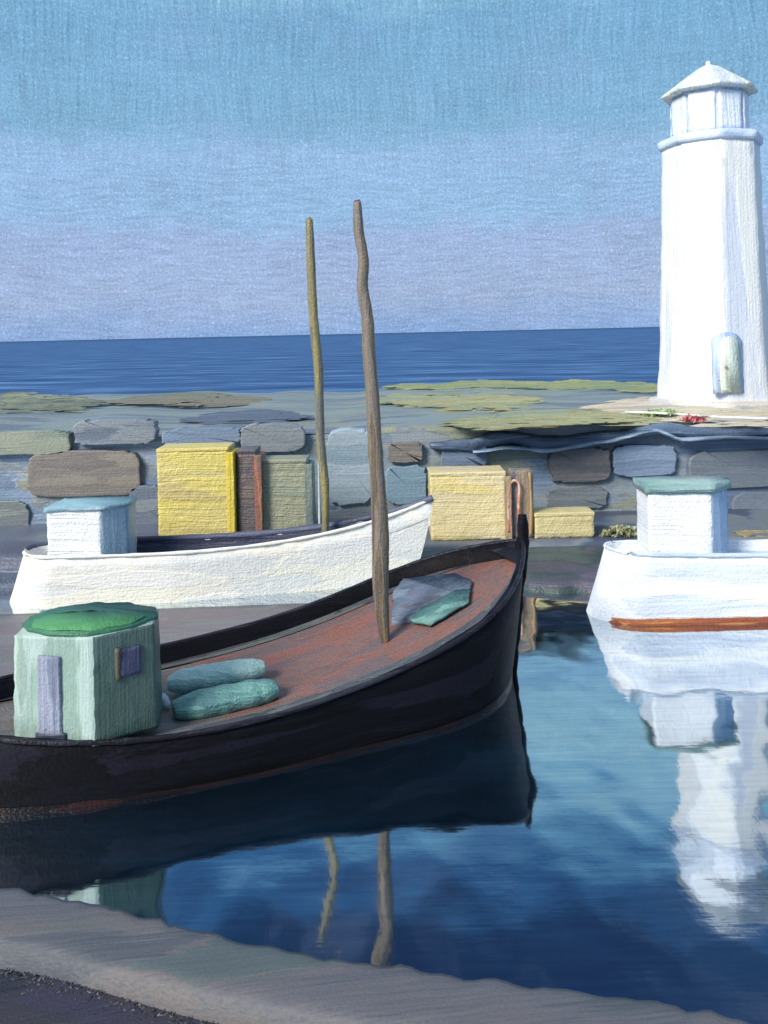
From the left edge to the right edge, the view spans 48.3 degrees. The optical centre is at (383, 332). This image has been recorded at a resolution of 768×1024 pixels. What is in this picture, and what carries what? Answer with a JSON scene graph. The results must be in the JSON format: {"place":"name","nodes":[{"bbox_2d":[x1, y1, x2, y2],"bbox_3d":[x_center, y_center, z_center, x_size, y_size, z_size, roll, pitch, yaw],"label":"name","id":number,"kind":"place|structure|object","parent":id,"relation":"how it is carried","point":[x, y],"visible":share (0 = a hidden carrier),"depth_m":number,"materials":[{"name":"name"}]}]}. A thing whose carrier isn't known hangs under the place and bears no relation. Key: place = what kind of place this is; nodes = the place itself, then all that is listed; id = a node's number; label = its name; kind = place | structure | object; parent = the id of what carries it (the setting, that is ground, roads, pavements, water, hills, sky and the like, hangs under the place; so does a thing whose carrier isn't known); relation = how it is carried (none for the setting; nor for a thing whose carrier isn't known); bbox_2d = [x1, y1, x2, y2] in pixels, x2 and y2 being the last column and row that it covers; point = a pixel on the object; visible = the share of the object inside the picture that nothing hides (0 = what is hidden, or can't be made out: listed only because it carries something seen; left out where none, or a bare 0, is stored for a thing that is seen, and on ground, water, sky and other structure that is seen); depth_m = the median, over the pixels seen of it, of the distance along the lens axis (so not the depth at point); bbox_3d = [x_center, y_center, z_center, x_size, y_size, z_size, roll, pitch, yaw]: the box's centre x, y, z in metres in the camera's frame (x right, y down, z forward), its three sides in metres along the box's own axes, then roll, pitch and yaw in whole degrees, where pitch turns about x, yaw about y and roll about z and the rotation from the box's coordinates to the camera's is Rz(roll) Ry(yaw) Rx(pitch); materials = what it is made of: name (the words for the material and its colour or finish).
{"place":"outdoors","nodes":[
{"label":"outdoors","id":0,"kind":"place"},
{"bbox_2d":[0,392,105,412],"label":"grass","id":1,"kind":"structure","parent":0,"point":[23,401],"depth_m":24.61,"materials":[{"name":"green plant"}]},
{"bbox_2d":[0,969,215,1023],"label":"ground","id":2,"kind":"structure","parent":0,"point":[44,1005],"depth_m":3.34,"materials":[{"name":"grey asphalt"}]},
{"bbox_2d":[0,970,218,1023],"bbox_3d":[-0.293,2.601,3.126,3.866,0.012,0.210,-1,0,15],"label":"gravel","id":3,"kind":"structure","parent":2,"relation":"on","point":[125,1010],"depth_m":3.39,"materials":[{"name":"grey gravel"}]},
{"bbox_2d":[0,888,749,1023],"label":"quay coping","id":4,"kind":"object","parent":2,"relation":"on","point":[159,963],"visible":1,"depth_m":3.33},
{"bbox_2d":[162,693,170,708],"bbox_3d":[-2.100,3.509,8.154,0.146,0.144,0.100,-1,0,34],"label":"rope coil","id":5,"kind":"object","parent":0,"point":[166,701],"visible":0.48,"depth_m":8.12,"materials":[{"name":"blue"}]},
{"bbox_2d":[104,392,273,406],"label":"grass","id":6,"kind":"structure","parent":0,"point":[196,399],"depth_m":24.80,"materials":[{"name":"green plant"}]},
{"bbox_2d":[179,409,314,424],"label":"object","id":7,"kind":"structure","parent":0,"point":[257,415],"depth_m":19.70,"materials":[{"name":"grey stone"}]},
{"bbox_2d":[318,464,320,523],"bbox_3d":[-1.137,2.921,15.000,0.045,1.512,0.044,-1,0,23],"label":"white pole","id":8,"kind":"object","parent":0,"point":[319,516],"visible":0.59,"depth_m":14.98,"materials":[{"name":"white metal"}]},
{"bbox_2d":[0,327,659,396],"bbox_3d":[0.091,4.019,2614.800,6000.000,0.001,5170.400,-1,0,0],"label":"sea","id":9,"kind":"structure","parent":0,"point":[259,364],"depth_m":125.51,"materials":[{"name":"liquid"}]},
{"bbox_2d":[0,388,705,436],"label":"rocky ground","id":10,"kind":"structure","parent":0,"point":[345,409],"depth_m":22.04,"materials":[{"name":"grey stone"}]},
{"bbox_2d":[437,409,666,430],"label":"grass","id":11,"kind":"structure","parent":10,"relation":"on","point":[512,420],"depth_m":17.00,"materials":[{"name":"green plant"}]},
{"bbox_2d":[580,397,767,427],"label":"sand","id":12,"kind":"structure","parent":10,"relation":"on","point":[621,406],"depth_m":18.84,"materials":[{"name":"beige sand"}]},
{"bbox_2d":[639,408,683,417],"bbox_3d":[5.861,1.707,17.984,1.045,0.262,0.685,-1,0,0],"label":"bush","id":13,"kind":"object","parent":12,"relation":"on","point":[668,410],"visible":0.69,"depth_m":17.86,"materials":[{"name":"green plant"}]},
{"bbox_2d":[680,413,706,422],"bbox_3d":[6.207,1.711,17.150,0.492,0.190,0.377,-1,0,-14],"label":"flower clump","id":14,"kind":"object","parent":12,"relation":"on","point":[688,417],"visible":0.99,"depth_m":17.06,"materials":[{"name":"plant"}]},
{"bbox_2d":[625,411,767,419],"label":"white kerb rail","id":15,"kind":"object","parent":12,"relation":"on","point":[699,415],"visible":1,"depth_m":17.02,"materials":[{"name":"white"}]},
{"bbox_2d":[648,61,767,409],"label":"lighthouse","id":16,"kind":"object","parent":10,"relation":"on","point":[713,341],"visible":1,"depth_m":19.95,"materials":[{"name":"paint"}]},
{"bbox_2d":[719,336,740,392],"bbox_3d":[7.903,0.731,19.560,0.530,1.294,0.241,-1,0,-13],"label":"door","id":17,"kind":"structure","parent":16,"relation":"in","point":[730,376],"depth_m":19.51,"materials":[{"name":"paint"}]},
{"bbox_2d":[0,578,767,1023],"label":"harbour water","id":18,"kind":"structure","parent":0,"point":[580,804],"depth_m":6.77,"materials":[{"name":"blue liquid"}]},
{"bbox_2d":[0,603,307,675],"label":"pontoon","id":19,"kind":"object","parent":18,"relation":"on","point":[175,624],"visible":0.13,"depth_m":11.78,"materials":[{"name":"concrete"}]},
{"bbox_2d":[10,216,433,608],"bbox_3d":[-2.529,1.336,13.527,6.625,6.325,1.272,-1,0,-5],"label":"white boat","id":20,"kind":"object","parent":18,"relation":"on","point":[93,549],"visible":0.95,"depth_m":13.12,"materials":[{"name":"beige paint"}]},
{"bbox_2d":[0,199,529,814],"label":"fishing boat","id":21,"kind":"object","parent":18,"relation":"on","point":[386,655],"visible":0.93,"depth_m":8.14,"materials":[{"name":"brown wood"}]},
{"bbox_2d":[166,658,278,719],"bbox_3d":[-1.575,3.452,8.331,0.997,0.310,0.812,-1,0,-20],"label":"rolled tarpaulin","id":22,"kind":"object","parent":21,"relation":"on","point":[218,688],"visible":1,"depth_m":8.15,"materials":[{"name":"teal fabric"}]},
{"bbox_2d":[524,546,603,593],"bbox_3d":[3.199,3.969,13.703,2.492,0.751,1.841,-1,0,0],"label":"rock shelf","id":23,"kind":"object","parent":18,"relation":"in","point":[561,569],"visible":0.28,"depth_m":13.45,"materials":[{"name":"grey stone"}]},
{"bbox_2d":[586,475,767,625],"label":"motor boat","id":24,"kind":"object","parent":18,"relation":"on","point":[682,560],"visible":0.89,"depth_m":11.54,"materials":[{"name":"white paint"}]},
{"bbox_2d":[0,508,767,577],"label":"quay","id":25,"kind":"structure","parent":0,"point":[15,540],"depth_m":15.46,"materials":[{"name":"grey stone"}]},
{"bbox_2d":[156,442,239,535],"bbox_3d":[-3.261,2.861,15.196,1.358,1.746,0.732,-1,0,0],"label":"storage box","id":26,"kind":"object","parent":25,"relation":"on","point":[197,488],"visible":0.82,"depth_m":14.85,"materials":[{"name":"yellow wood"}]},
{"bbox_2d":[236,445,265,531],"bbox_3d":[-2.340,2.880,15.246,0.454,1.671,0.629,-1,0,0],"label":"locker","id":27,"kind":"object","parent":25,"relation":"on","point":[250,488],"visible":0.84,"depth_m":14.95,"materials":[{"name":"brown wood"}]},
{"bbox_2d":[263,454,315,529],"bbox_3d":[-1.709,2.970,15.393,0.931,1.462,0.632,-1,0,0],"label":"storage box","id":28,"kind":"object","parent":25,"relation":"on","point":[289,489],"visible":0.69,"depth_m":15.10,"materials":[{"name":"wood"}]},
{"bbox_2d":[0,418,767,525],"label":"harbour wall","id":29,"kind":"structure","parent":25,"relation":"on","point":[593,467],"depth_m":16.94,"materials":[{"name":"stone"}]},
{"bbox_2d":[427,465,512,540],"bbox_3d":[1.514,3.025,15.245,1.437,1.198,0.735,-1,0,0],"label":"storage box","id":30,"kind":"object","parent":25,"relation":"on","point":[469,502],"visible":0.95,"depth_m":14.90,"materials":[{"name":"yellow wood"}]},
{"bbox_2d":[507,468,533,537],"bbox_3d":[2.380,3.004,15.062,0.490,1.188,0.389,-1,0,0],"label":"net rack","id":31,"kind":"object","parent":25,"relation":"on","point":[521,482],"visible":0.78,"depth_m":14.98,"materials":[{"name":"brown wood"}]},
{"bbox_2d":[533,506,594,537],"bbox_3d":[3.147,3.361,15.150,1.060,0.457,0.522,-1,0,0],"label":"crate","id":32,"kind":"object","parent":25,"relation":"on","point":[557,522],"visible":0.92,"depth_m":14.90,"materials":[{"name":"yellow wood"}]},
{"bbox_2d":[599,524,636,537],"bbox_3d":[4.142,3.481,15.007,0.787,0.210,0.528,-1,0,-20],"label":"bush","id":33,"kind":"object","parent":25,"relation":"on","point":[626,530],"visible":0.93,"depth_m":14.91,"materials":[{"name":"green plant"}]},
{"bbox_2d":[733,530,767,536],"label":"timber beam","id":34,"kind":"structure","parent":25,"relation":"on","point":[750,532],"depth_m":15.00,"materials":[{"name":"beige wood"}]},
{"bbox_2d":[0,0,767,341],"label":"sky","id":35,"kind":"structure","parent":0,"point":[164,164],"materials":[{"name":"blue"}]},
{"bbox_2d":[380,391,543,411],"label":"grass","id":36,"kind":"structure","parent":0,"point":[453,402],"depth_m":21.82,"materials":[{"name":"green plant"}]},
{"bbox_2d":[381,379,657,391],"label":"grass","id":37,"kind":"structure","parent":0,"point":[634,386],"depth_m":27.88,"materials":[{"name":"green plant"}]}
]}

